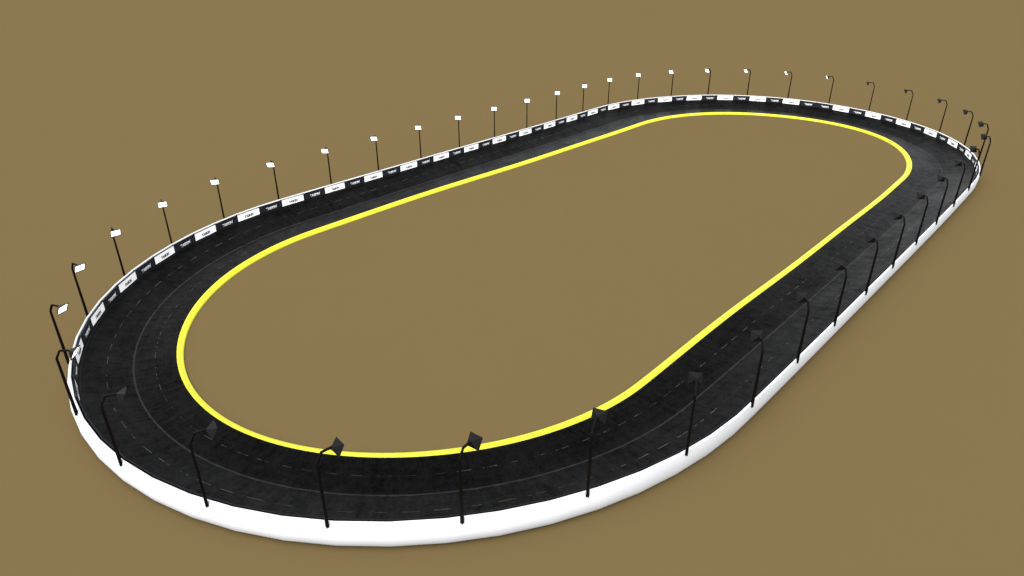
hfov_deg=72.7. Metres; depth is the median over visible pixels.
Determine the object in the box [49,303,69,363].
floodlight post
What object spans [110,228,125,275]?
floodlight post
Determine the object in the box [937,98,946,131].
floodlight post
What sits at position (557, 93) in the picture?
floodlight post
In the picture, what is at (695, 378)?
floodlight post
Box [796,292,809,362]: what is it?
floodlight post
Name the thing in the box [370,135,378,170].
floodlight post
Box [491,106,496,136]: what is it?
floodlight post
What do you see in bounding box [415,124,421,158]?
floodlight post
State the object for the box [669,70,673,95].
floodlight post
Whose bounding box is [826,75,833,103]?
floodlight post
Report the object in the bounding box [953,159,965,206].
floodlight post
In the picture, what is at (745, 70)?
floodlight post
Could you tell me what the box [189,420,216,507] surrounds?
floodlight post
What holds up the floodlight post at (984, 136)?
on the perimeter barrier
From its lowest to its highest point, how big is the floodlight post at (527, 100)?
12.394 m
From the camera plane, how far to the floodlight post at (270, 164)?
191.19 m
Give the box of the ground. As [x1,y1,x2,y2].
[0,0,1023,575]
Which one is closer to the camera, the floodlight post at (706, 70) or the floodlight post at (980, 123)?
the floodlight post at (980, 123)
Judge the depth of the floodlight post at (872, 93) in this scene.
283.70 m
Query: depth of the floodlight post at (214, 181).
178.61 m
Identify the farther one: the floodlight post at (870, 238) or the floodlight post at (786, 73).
the floodlight post at (786, 73)
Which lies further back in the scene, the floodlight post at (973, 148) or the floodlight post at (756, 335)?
the floodlight post at (973, 148)
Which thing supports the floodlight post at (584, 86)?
on the perimeter barrier
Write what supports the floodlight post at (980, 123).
on the perimeter barrier
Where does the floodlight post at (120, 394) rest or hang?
on the perimeter barrier
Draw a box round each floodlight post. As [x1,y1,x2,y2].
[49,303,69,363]
[55,345,79,415]
[71,263,88,316]
[100,386,126,465]
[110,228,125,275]
[157,199,172,243]
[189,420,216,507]
[210,177,224,218]
[266,160,279,199]
[315,437,343,527]
[321,147,331,183]
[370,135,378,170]
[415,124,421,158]
[455,115,460,146]
[458,431,482,523]
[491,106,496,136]
[525,98,529,127]
[555,91,559,119]
[582,84,586,111]
[586,407,607,497]
[607,77,611,104]
[636,73,640,98]
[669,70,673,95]
[685,371,702,455]
[705,69,710,94]
[744,69,750,94]
[751,330,763,407]
[784,71,791,97]
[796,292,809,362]
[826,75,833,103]
[834,261,846,325]
[865,234,878,294]
[866,81,874,110]
[892,211,905,267]
[904,89,913,120]
[915,192,927,244]
[935,175,947,224]
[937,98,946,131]
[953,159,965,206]
[963,109,973,145]
[968,146,979,190]
[978,121,988,159]
[979,134,990,175]
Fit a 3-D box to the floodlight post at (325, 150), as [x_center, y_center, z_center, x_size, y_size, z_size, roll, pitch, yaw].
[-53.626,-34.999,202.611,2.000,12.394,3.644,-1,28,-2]
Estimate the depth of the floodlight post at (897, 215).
154.70 m
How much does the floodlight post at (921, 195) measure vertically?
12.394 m
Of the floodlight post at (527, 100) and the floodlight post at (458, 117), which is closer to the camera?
the floodlight post at (458, 117)
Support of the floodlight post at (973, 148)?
on the perimeter barrier
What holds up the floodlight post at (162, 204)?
on the perimeter barrier
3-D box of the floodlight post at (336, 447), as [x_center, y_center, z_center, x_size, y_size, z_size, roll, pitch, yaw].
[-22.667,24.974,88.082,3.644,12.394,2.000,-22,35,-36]
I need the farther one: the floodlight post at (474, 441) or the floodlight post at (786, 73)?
the floodlight post at (786, 73)
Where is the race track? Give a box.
[77,100,975,518]
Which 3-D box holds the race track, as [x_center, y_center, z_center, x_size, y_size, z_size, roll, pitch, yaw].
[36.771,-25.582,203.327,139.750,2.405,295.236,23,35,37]
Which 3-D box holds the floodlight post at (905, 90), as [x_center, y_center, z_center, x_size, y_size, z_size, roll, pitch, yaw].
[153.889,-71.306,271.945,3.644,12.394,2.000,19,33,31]
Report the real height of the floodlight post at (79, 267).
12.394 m
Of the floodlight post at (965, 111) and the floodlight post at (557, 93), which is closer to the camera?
the floodlight post at (965, 111)
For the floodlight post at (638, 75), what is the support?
on the perimeter barrier
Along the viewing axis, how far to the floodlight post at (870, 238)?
143.34 m
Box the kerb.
[177,112,911,457]
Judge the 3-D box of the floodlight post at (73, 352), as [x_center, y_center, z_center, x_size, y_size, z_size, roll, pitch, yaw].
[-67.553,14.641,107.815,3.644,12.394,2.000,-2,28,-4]
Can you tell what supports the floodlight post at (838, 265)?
on the perimeter barrier
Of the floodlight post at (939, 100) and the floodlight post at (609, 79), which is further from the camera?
the floodlight post at (609, 79)
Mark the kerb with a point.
(637, 386)
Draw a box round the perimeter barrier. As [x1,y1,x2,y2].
[67,95,980,546]
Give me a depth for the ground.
171.09 m
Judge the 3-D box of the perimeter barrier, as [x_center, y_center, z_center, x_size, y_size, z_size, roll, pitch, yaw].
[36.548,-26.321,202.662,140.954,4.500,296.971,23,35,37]
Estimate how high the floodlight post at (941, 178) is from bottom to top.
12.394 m
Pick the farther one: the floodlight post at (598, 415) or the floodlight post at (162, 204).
the floodlight post at (162, 204)

